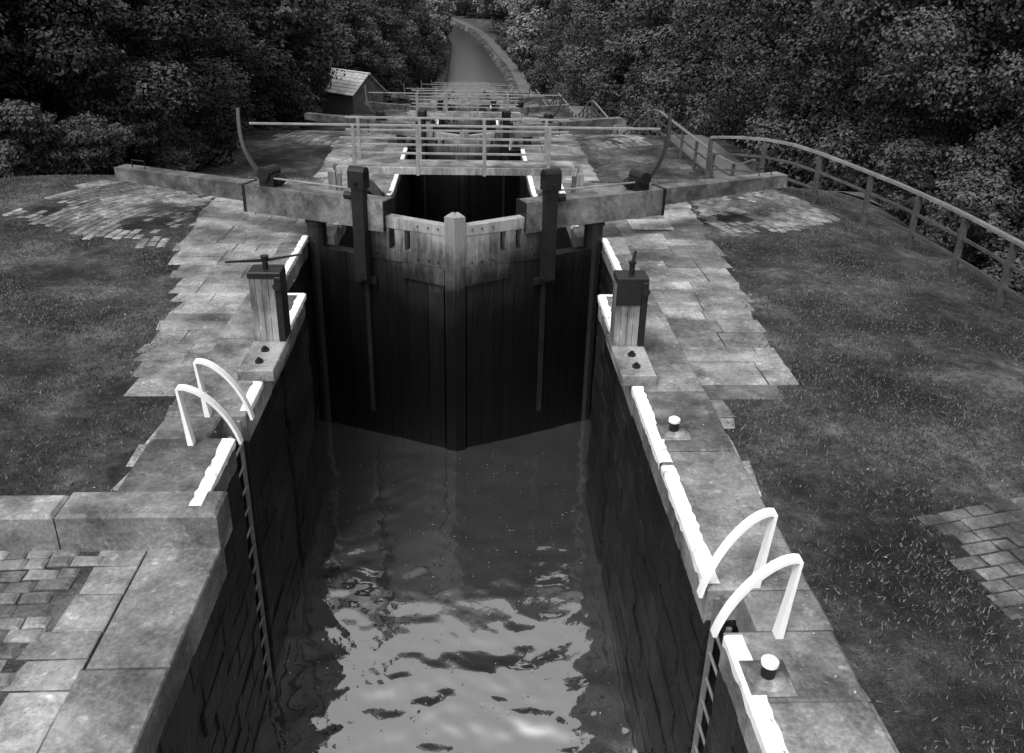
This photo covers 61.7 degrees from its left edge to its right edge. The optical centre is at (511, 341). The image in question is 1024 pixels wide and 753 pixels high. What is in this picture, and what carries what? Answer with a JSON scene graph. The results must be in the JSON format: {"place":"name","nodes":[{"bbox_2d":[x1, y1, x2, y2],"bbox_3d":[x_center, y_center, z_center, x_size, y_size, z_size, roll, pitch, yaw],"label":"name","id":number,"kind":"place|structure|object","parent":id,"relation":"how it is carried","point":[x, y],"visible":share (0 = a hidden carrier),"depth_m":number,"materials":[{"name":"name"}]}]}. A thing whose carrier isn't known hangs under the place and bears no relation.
{"place":"outdoors","nodes":[
{"label":"outdoors","id":0,"kind":"place"},
{"bbox_2d":[114,107,455,450],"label":"lock gate","id":1,"kind":"structure","parent":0,"point":[384,313],"depth_m":15.35,"materials":[{"name":"black wood"}]},
{"bbox_2d":[304,85,463,222],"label":"lock gate","id":2,"kind":"structure","parent":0,"point":[438,198],"depth_m":33.79,"materials":[{"name":"black wood"}]},
{"bbox_2d":[364,83,466,146],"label":"lock gate","id":3,"kind":"structure","parent":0,"point":[406,108],"depth_m":52.68,"materials":[{"name":"grey wood"}]},
{"bbox_2d":[391,81,467,110],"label":"lock gate","id":4,"kind":"structure","parent":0,"point":[423,101],"depth_m":71.20,"materials":[{"name":"wood"}]},
{"bbox_2d":[407,80,468,109],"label":"lock gate","id":5,"kind":"structure","parent":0,"point":[438,94],"depth_m":89.56,"materials":[{"name":"grey wood"}]},
{"bbox_2d":[256,419,637,752],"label":"lock water","id":6,"kind":"structure","parent":0,"point":[323,634],"depth_m":12.01,"materials":[{"name":"grey liquid"}]},
{"bbox_2d":[276,452,621,752],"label":"floating debris","id":7,"kind":"object","parent":6,"relation":"on","point":[452,609],"visible":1,"depth_m":11.87,"materials":[{"name":"grey plant"}]},
{"bbox_2d":[155,253,747,752],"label":"lock chamber wall","id":8,"kind":"structure","parent":0,"point":[661,629],"depth_m":9.86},
{"bbox_2d":[228,420,271,679],"bbox_3d":[-3.018,2.854,10.052,0.040,4.200,0.370,0,24,-3],"label":"lock ladder","id":9,"kind":"object","parent":8,"relation":"attached to","point":[246,491],"visible":0.55,"depth_m":10.02,"materials":[{"name":"grey metal"}]},
{"bbox_2d":[691,597,731,752],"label":"lock ladder","id":10,"kind":"object","parent":8,"relation":"attached to","point":[705,684],"visible":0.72,"depth_m":7.21,"materials":[{"name":"grey metal"}]},
{"bbox_2d":[444,24,509,96],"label":"canal water","id":11,"kind":"structure","parent":0,"point":[471,60],"depth_m":144.02,"materials":[{"name":"grey liquid"}]},
{"bbox_2d":[469,81,528,108],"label":"lock gate","id":12,"kind":"structure","parent":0,"point":[500,95],"depth_m":90.04,"materials":[{"name":"grey wood"}]},
{"bbox_2d":[468,82,544,122],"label":"lock gate","id":13,"kind":"structure","parent":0,"point":[520,99],"depth_m":71.56,"materials":[{"name":"grey wood"}]},
{"bbox_2d":[0,6,1023,752],"bbox_3d":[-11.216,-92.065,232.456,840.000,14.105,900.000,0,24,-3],"label":"ground","id":14,"kind":"structure","parent":0,"point":[606,164],"depth_m":9.87,"materials":[{"name":"plant"}]},
{"bbox_2d":[0,6,75,152],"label":"broadleaf tree","id":15,"kind":"object","parent":14,"relation":"on","point":[35,82],"visible":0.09,"depth_m":27.06,"materials":[{"name":"grey plant"}]},
{"bbox_2d":[4,7,141,147],"bbox_3d":[-18.886,-12.503,31.006,10.146,13.608,9.782,3,24,2],"label":"broadleaf tree","id":16,"kind":"object","parent":14,"relation":"on","point":[114,38],"depth_m":32.04,"materials":[{"name":"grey plant"}]},
{"bbox_2d":[0,0,179,176],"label":"broadleaf tree","id":17,"kind":"object","parent":14,"relation":"on","point":[70,28],"visible":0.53,"depth_m":23.29,"materials":[{"name":"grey plant"}]},
{"bbox_2d":[0,98,213,178],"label":"undergrowth","id":18,"kind":"object","parent":14,"relation":"on","point":[73,146],"visible":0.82,"depth_m":21.78,"materials":[{"name":"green plant"}]},
{"bbox_2d":[0,0,255,174],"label":"broadleaf tree","id":19,"kind":"object","parent":14,"relation":"on","point":[154,22],"visible":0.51,"depth_m":25.54,"materials":[{"name":"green plant"}]},
{"bbox_2d":[44,0,275,129],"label":"broadleaf tree","id":20,"kind":"object","parent":14,"relation":"on","point":[232,42],"visible":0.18,"depth_m":32.27,"materials":[{"name":"grey plant"}]},
{"bbox_2d":[106,0,301,112],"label":"broadleaf tree","id":21,"kind":"object","parent":14,"relation":"on","point":[262,42],"visible":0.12,"depth_m":37.80,"materials":[{"name":"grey plant"}]},
{"bbox_2d":[172,78,326,167],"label":"undergrowth","id":22,"kind":"object","parent":14,"relation":"on","point":[252,112],"visible":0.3,"depth_m":35.62,"materials":[{"name":"grey plant"}]},
{"bbox_2d":[181,0,329,79],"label":"broadleaf tree","id":23,"kind":"object","parent":14,"relation":"on","point":[299,56],"visible":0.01,"depth_m":45.72,"materials":[{"name":"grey plant"}]},
{"bbox_2d":[168,0,353,129],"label":"broadleaf tree","id":24,"kind":"object","parent":14,"relation":"on","point":[288,97],"visible":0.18,"depth_m":42.91,"materials":[{"name":"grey plant"}]},
{"bbox_2d":[263,0,343,103],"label":"broadleaf tree","id":25,"kind":"object","parent":14,"relation":"on","point":[320,87],"visible":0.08,"depth_m":54.69,"materials":[{"name":"grey plant"}]},
{"bbox_2d":[313,1,340,67],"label":"broadleaf tree","id":26,"kind":"object","parent":14,"relation":"on","point":[327,32],"depth_m":64.19,"materials":[{"name":"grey plant"}]},
{"bbox_2d":[315,68,386,114],"bbox_3d":[-11.998,-17.952,63.811,4.240,4.220,3.400,19,29,33],"label":"stone hut","id":27,"kind":"object","parent":14,"relation":"on","point":[345,95],"visible":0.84,"depth_m":62.47,"materials":[{"name":"stone"}]},
{"bbox_2d":[364,93,372,114],"bbox_3d":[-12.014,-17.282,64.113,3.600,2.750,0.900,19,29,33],"label":"door","id":28,"kind":"structure","parent":27,"relation":"in","point":[367,110],"depth_m":62.92,"materials":[{"name":"wood"}]},
{"bbox_2d":[325,0,386,83],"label":"broadleaf tree","id":29,"kind":"object","parent":14,"relation":"on","point":[364,58],"visible":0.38,"depth_m":70.52,"materials":[{"name":"grey plant"}]},
{"bbox_2d":[334,0,414,93],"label":"broadleaf tree","id":30,"kind":"object","parent":14,"relation":"on","point":[379,15],"visible":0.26,"depth_m":84.18,"materials":[{"name":"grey plant"}]},
{"bbox_2d":[341,17,407,91],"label":"broadleaf tree","id":31,"kind":"object","parent":14,"relation":"on","point":[393,67],"visible":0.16,"depth_m":79.04,"materials":[{"name":"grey plant"}]},
{"bbox_2d":[346,0,429,94],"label":"broadleaf tree","id":32,"kind":"object","parent":14,"relation":"on","point":[411,28],"visible":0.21,"depth_m":90.87,"materials":[{"name":"grey plant"}]},
{"bbox_2d":[383,18,424,80],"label":"broadleaf tree","id":33,"kind":"object","parent":14,"relation":"on","point":[421,61],"visible":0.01,"depth_m":105.40,"materials":[{"name":"grey plant"}]},
{"bbox_2d":[384,0,436,82],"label":"broadleaf tree","id":34,"kind":"object","parent":14,"relation":"on","point":[426,27],"visible":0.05,"depth_m":98.14,"materials":[{"name":"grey plant"}]},
{"bbox_2d":[388,0,442,86],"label":"broadleaf tree","id":35,"kind":"object","parent":14,"relation":"on","point":[430,49],"visible":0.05,"depth_m":106.82,"materials":[{"name":"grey plant"}]},
{"bbox_2d":[383,52,447,103],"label":"undergrowth","id":36,"kind":"object","parent":14,"relation":"on","point":[387,98],"visible":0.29,"depth_m":94.89,"materials":[{"name":"grey plant"}]},
{"bbox_2d":[415,1,436,44],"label":"broadleaf tree","id":37,"kind":"object","parent":14,"relation":"on","point":[430,38],"visible":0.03,"depth_m":120.28,"materials":[{"name":"grey plant"}]},
{"bbox_2d":[422,0,446,45],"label":"broadleaf tree","id":38,"kind":"object","parent":14,"relation":"on","point":[436,33],"visible":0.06,"depth_m":128.17,"materials":[{"name":"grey plant"}]},
{"bbox_2d":[431,0,454,39],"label":"broadleaf tree","id":39,"kind":"object","parent":14,"relation":"on","point":[439,4],"visible":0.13,"depth_m":142.04,"materials":[{"name":"grey plant"}]},
{"bbox_2d":[437,2,451,33],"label":"broadleaf tree","id":40,"kind":"object","parent":14,"relation":"on","point":[449,4],"depth_m":159.42,"materials":[{"name":"grey plant"}]},
{"bbox_2d":[440,22,453,39],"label":"broadleaf tree","id":41,"kind":"object","parent":14,"relation":"on","point":[447,32],"depth_m":174.50,"materials":[{"name":"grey plant"}]},
{"bbox_2d":[0,104,895,752],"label":"coping stones","id":42,"kind":"object","parent":14,"relation":"on","point":[124,690],"visible":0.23,"depth_m":7.70,"materials":[{"name":"grey stone"}]},
{"bbox_2d":[175,384,243,445],"bbox_3d":[-3.083,0.761,8.756,0.584,0.723,0.112,-5,25,-13],"label":"ladder hoop rail","id":43,"kind":"object","parent":42,"relation":"on","point":[217,407],"visible":1,"depth_m":8.70,"materials":[{"name":"white metal"}]},
{"bbox_2d":[193,358,254,419],"bbox_3d":[-3.110,0.527,9.276,0.557,0.723,0.092,0,24,-3],"label":"ladder hoop rail","id":44,"kind":"object","parent":42,"relation":"on","point":[228,378],"visible":0.97,"depth_m":9.22,"materials":[{"name":"white metal"}]},
{"bbox_2d":[225,254,299,380],"bbox_3d":[-3.042,-0.339,10.455,0.848,1.232,1.220,0,24,-3],"label":"ground paddle stand","id":45,"kind":"object","parent":42,"relation":"on","point":[264,358],"visible":1,"depth_m":10.61,"materials":[{"name":"wood"}]},
{"bbox_2d":[249,116,659,192],"bbox_3d":[-1.067,-3.418,16.828,7.700,1.758,0.870,0,24,-3],"label":"footbridge","id":46,"kind":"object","parent":42,"relation":"on","point":[418,166],"visible":0.94,"depth_m":16.50,"materials":[{"name":"grey wood"}]},
{"bbox_2d":[369,90,559,137],"bbox_3d":[-1.941,-9.345,35.307,7.700,1.758,0.870,0,24,-3],"label":"footbridge","id":47,"kind":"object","parent":42,"relation":"on","point":[477,114],"visible":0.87,"depth_m":34.94,"materials":[{"name":"grey wood"}]},
{"bbox_2d":[406,87,527,106],"bbox_3d":[-2.852,-15.194,54.587,7.700,1.758,0.870,0,24,-3],"label":"footbridge","id":48,"kind":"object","parent":42,"relation":"on","point":[470,102],"visible":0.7,"depth_m":54.19,"materials":[{"name":"grey wood"}]},
{"bbox_2d":[447,82,491,92],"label":"footbridge","id":49,"kind":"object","parent":42,"relation":"on","point":[485,83],"visible":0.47,"depth_m":90.89,"materials":[{"name":"grey wood"}]},
{"bbox_2d":[429,83,513,96],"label":"footbridge","id":50,"kind":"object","parent":42,"relation":"on","point":[445,84],"visible":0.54,"depth_m":72.58,"materials":[{"name":"wood"}]},
{"bbox_2d":[189,106,788,752],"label":"painted coping edge","id":51,"kind":"object","parent":42,"relation":"on","point":[765,724],"visible":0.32,"depth_m":8.17,"materials":[{"name":"white paint"}]},
{"bbox_2d":[606,250,656,385],"bbox_3d":[1.501,-0.337,10.526,0.420,1.364,1.220,0,24,-3],"label":"ground paddle stand","id":52,"kind":"object","parent":42,"relation":"on","point":[633,366],"visible":1,"depth_m":10.69,"materials":[{"name":"wood"}]},
{"bbox_2d":[656,416,691,439],"bbox_3d":[1.741,0.901,9.219,0.340,0.180,0.340,0,24,-3],"label":"mooring bollard","id":53,"kind":"object","parent":42,"relation":"on","point":[673,429],"visible":1,"depth_m":9.18,"materials":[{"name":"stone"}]},
{"bbox_2d":[697,508,777,597],"bbox_3d":[1.795,1.696,6.864,0.569,0.782,0.098,-2,25,-8],"label":"ladder hoop rail","id":54,"kind":"object","parent":42,"relation":"on","point":[739,530],"visible":0.95,"depth_m":6.82,"materials":[{"name":"white metal"}]},
{"bbox_2d":[710,553,803,638],"bbox_3d":[1.817,1.910,6.391,0.572,0.782,0.101,3,24,4],"label":"ladder hoop rail","id":55,"kind":"object","parent":42,"relation":"on","point":[748,585],"visible":1,"depth_m":6.34,"materials":[{"name":"white metal"}]},
{"bbox_2d":[739,654,797,696],"bbox_3d":[1.819,2.319,6.074,0.340,0.180,0.340,0,24,-3],"label":"mooring bollard","id":56,"kind":"object","parent":42,"relation":"on","point":[768,675],"visible":1,"depth_m":6.04,"materials":[{"name":"metal"}]},
{"bbox_2d":[442,3,455,15],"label":"broadleaf tree","id":57,"kind":"object","parent":14,"relation":"on","point":[451,6],"visible":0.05,"depth_m":184.59,"materials":[{"name":"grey plant"}]},
{"bbox_2d":[0,101,899,752],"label":"flagstone paving","id":58,"kind":"structure","parent":14,"relation":"on","point":[58,657],"depth_m":11.72,"materials":[{"name":"grey stone"}]},
{"bbox_2d":[19,197,1020,702],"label":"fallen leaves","id":59,"kind":"object","parent":58,"relation":"on","point":[677,407],"visible":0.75,"depth_m":10.59,"materials":[{"name":"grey plant"}]},
{"bbox_2d":[627,219,673,229],"bbox_3d":[2.652,-2.240,16.464,0.800,0.030,0.600,0,24,-3],"label":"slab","id":60,"kind":"object","parent":58,"relation":"on","point":[647,224],"visible":1,"depth_m":16.39,"materials":[{"name":"grey stone"}]},
{"bbox_2d":[338,120,572,249],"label":"lock flight wall","id":61,"kind":"structure","parent":14,"relation":"on","point":[402,207],"depth_m":29.55,"materials":[{"name":"grey stone"}]},
{"bbox_2d":[451,0,471,12],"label":"distant woodland","id":62,"kind":"object","parent":14,"relation":"on","point":[454,1],"visible":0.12,"depth_m":260.78,"materials":[{"name":"grey plant"}]},
{"bbox_2d":[449,0,480,15],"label":"broadleaf tree","id":63,"kind":"object","parent":14,"relation":"on","point":[461,11],"visible":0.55,"depth_m":248.57,"materials":[{"name":"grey plant"}]},
{"bbox_2d":[456,0,490,18],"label":"broadleaf tree","id":64,"kind":"object","parent":14,"relation":"on","point":[466,3],"visible":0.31,"depth_m":238.17,"materials":[{"name":"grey plant"}]},
{"bbox_2d":[471,0,507,25],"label":"broadleaf tree","id":65,"kind":"object","parent":14,"relation":"on","point":[483,4],"visible":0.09,"depth_m":192.90,"materials":[{"name":"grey plant"}]},
{"bbox_2d":[476,0,504,22],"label":"broadleaf tree","id":66,"kind":"object","parent":14,"relation":"on","point":[496,17],"visible":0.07,"depth_m":200.41,"materials":[{"name":"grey plant"}]},
{"bbox_2d":[488,0,508,35],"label":"broadleaf tree","id":67,"kind":"object","parent":14,"relation":"on","point":[492,7],"visible":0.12,"depth_m":189.98,"materials":[{"name":"grey plant"}]},
{"bbox_2d":[494,3,508,37],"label":"broadleaf tree","id":68,"kind":"object","parent":14,"relation":"on","point":[501,27],"visible":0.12,"depth_m":182.52,"materials":[{"name":"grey plant"}]},
{"bbox_2d":[497,0,512,11],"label":"broadleaf tree","id":69,"kind":"object","parent":14,"relation":"on","point":[502,4],"visible":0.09,"depth_m":162.77,"materials":[{"name":"grey plant"}]},
{"bbox_2d":[498,0,511,27],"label":"broadleaf tree","id":70,"kind":"object","parent":14,"relation":"on","point":[509,23],"visible":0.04,"depth_m":170.82,"materials":[{"name":"grey plant"}]},
{"bbox_2d":[507,1,518,44],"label":"broadleaf tree","id":71,"kind":"object","parent":14,"relation":"on","point":[511,10],"visible":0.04,"depth_m":151.26,"materials":[{"name":"grey plant"}]},
{"bbox_2d":[494,34,547,92],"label":"undergrowth","id":72,"kind":"object","parent":14,"relation":"on","point":[503,42],"visible":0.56,"depth_m":130.15,"materials":[{"name":"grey plant"}]},
{"bbox_2d":[510,1,554,61],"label":"broadleaf tree","id":73,"kind":"object","parent":14,"relation":"on","point":[514,17],"visible":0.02,"depth_m":136.18,"materials":[{"name":"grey plant"}]},
{"bbox_2d":[503,0,582,72],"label":"broadleaf tree","id":74,"kind":"object","parent":14,"relation":"on","point":[531,11],"visible":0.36,"depth_m":126.86,"materials":[{"name":"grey plant"}]},
{"bbox_2d":[532,17,563,66],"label":"broadleaf tree","id":75,"kind":"object","parent":14,"relation":"on","point":[547,30],"visible":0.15,"depth_m":121.11,"materials":[{"name":"grey plant"}]},
{"bbox_2d":[542,22,575,85],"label":"broadleaf tree","id":76,"kind":"object","parent":14,"relation":"on","point":[553,58],"visible":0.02,"depth_m":114.25,"materials":[{"name":"grey plant"}]},
{"bbox_2d":[558,56,566,82],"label":"broadleaf tree","id":77,"kind":"object","parent":14,"relation":"on","point":[562,67],"visible":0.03,"depth_m":101.62,"materials":[{"name":"grey plant"}]},
{"bbox_2d":[530,0,596,92],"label":"broadleaf tree","id":78,"kind":"object","parent":14,"relation":"on","point":[548,75],"visible":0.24,"depth_m":106.93,"materials":[{"name":"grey plant"}]},
{"bbox_2d":[555,6,604,100],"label":"broadleaf tree","id":79,"kind":"object","parent":14,"relation":"on","point":[572,38],"visible":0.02,"depth_m":89.00,"materials":[{"name":"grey plant"}]},
{"bbox_2d":[560,0,626,105],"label":"broadleaf tree","id":80,"kind":"object","parent":14,"relation":"on","point":[583,17],"visible":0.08,"depth_m":80.88,"materials":[{"name":"grey plant"}]},
{"bbox_2d":[564,0,648,105],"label":"broadleaf tree","id":81,"kind":"object","parent":14,"relation":"on","point":[591,50],"visible":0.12,"depth_m":73.19,"materials":[{"name":"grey plant"}]},
{"bbox_2d":[582,9,677,109],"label":"broadleaf tree","id":82,"kind":"object","parent":14,"relation":"on","point":[595,87],"visible":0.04,"depth_m":68.41,"materials":[{"name":"grey plant"}]},
{"bbox_2d":[596,0,685,112],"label":"broadleaf tree","id":83,"kind":"object","parent":14,"relation":"on","point":[618,59],"visible":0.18,"depth_m":60.45,"materials":[{"name":"grey plant"}]},
{"bbox_2d":[535,89,755,178],"bbox_3d":[4.879,-15.571,58.544,0.438,9.203,71.100,0,24,-4],"label":"post and rail fence","id":84,"kind":"object","parent":14,"relation":"on","point":[696,152],"visible":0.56,"depth_m":34.58,"materials":[{"name":"wood"}]},
{"bbox_2d":[615,0,696,119],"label":"broadleaf tree","id":85,"kind":"object","parent":14,"relation":"on","point":[655,33],"visible":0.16,"depth_m":54.60,"materials":[{"name":"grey plant"}]},
{"bbox_2d":[639,2,748,121],"bbox_3d":[12.534,-15.307,50.696,9.778,11.699,9.621,7,23,9],"label":"broadleaf tree","id":86,"kind":"object","parent":14,"relation":"on","point":[667,50],"visible":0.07,"depth_m":50.01,"materials":[{"name":"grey plant"}]},
{"bbox_2d":[549,82,874,191],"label":"undergrowth","id":87,"kind":"object","parent":14,"relation":"on","point":[696,125],"visible":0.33,"depth_m":38.94,"materials":[{"name":"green plant"}]},
{"bbox_2d":[632,0,810,147],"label":"broadleaf tree","id":88,"kind":"object","parent":14,"relation":"on","point":[693,84],"visible":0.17,"depth_m":44.51,"materials":[{"name":"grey plant"}]},
{"bbox_2d":[679,0,882,157],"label":"broadleaf tree","id":89,"kind":"object","parent":14,"relation":"on","point":[708,33],"visible":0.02,"depth_m":38.57,"materials":[{"name":"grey plant"}]},
{"bbox_2d":[702,0,960,169],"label":"broadleaf tree","id":90,"kind":"object","parent":14,"relation":"on","point":[744,46],"visible":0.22,"depth_m":33.51,"materials":[{"name":"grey plant"}]},
{"bbox_2d":[701,0,1023,191],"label":"broadleaf tree","id":91,"kind":"object","parent":14,"relation":"on","point":[785,94],"visible":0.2,"depth_m":27.87,"materials":[{"name":"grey plant"}]},
{"bbox_2d":[704,136,1023,307],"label":"post and rail fence","id":92,"kind":"object","parent":14,"relation":"on","point":[1008,263],"visible":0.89,"depth_m":16.09,"materials":[{"name":"wood"}]},
{"bbox_2d":[790,0,1023,205],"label":"broadleaf tree","id":93,"kind":"object","parent":14,"relation":"on","point":[853,124],"visible":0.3,"depth_m":23.62,"materials":[{"name":"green plant"}]},
{"bbox_2d":[845,0,1023,267],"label":"broadleaf tree","id":94,"kind":"object","parent":14,"relation":"on","point":[906,70],"visible":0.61,"depth_m":20.48,"materials":[{"name":"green plant"}]},
{"bbox_2d":[857,2,1019,125],"bbox_3d":[18.018,-10.608,33.481,10.082,13.033,9.785,17,27,28],"label":"broadleaf tree","id":95,"kind":"object","parent":14,"relation":"on","point":[879,65],"depth_m":32.57,"materials":[{"name":"grey plant"}]},
{"bbox_2d":[868,134,1023,295],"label":"undergrowth","id":96,"kind":"object","parent":14,"relation":"on","point":[990,207],"visible":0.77,"depth_m":18.35,"materials":[{"name":"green plant"}]},
{"bbox_2d":[944,96,1023,291],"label":"broadleaf tree","id":97,"kind":"object","parent":14,"relation":"on","point":[1010,125],"visible":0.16,"depth_m":19.24,"materials":[{"name":"grey plant"}]},
{"bbox_2d":[0,103,1023,686],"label":"sett paving","id":98,"kind":"structure","parent":0,"point":[130,199],"depth_m":8.11,"materials":[{"name":"stone"}]},
{"bbox_2d":[467,85,568,144],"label":"lock gate","id":99,"kind":"structure","parent":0,"point":[525,110],"depth_m":53.10,"materials":[{"name":"grey wood"}]},
{"bbox_2d":[464,88,622,244],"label":"lock gate","id":100,"kind":"structure","parent":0,"point":[486,197],"depth_m":33.93,"materials":[{"name":"black wood"}]},
{"bbox_2d":[455,114,787,451],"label":"lock gate","id":101,"kind":"structure","parent":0,"point":[526,308],"depth_m":15.51,"materials":[{"name":"black wood"}]},
{"bbox_2d":[446,16,883,206],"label":"towpath","id":102,"kind":"structure","parent":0,"point":[522,82],"depth_m":36.04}
]}

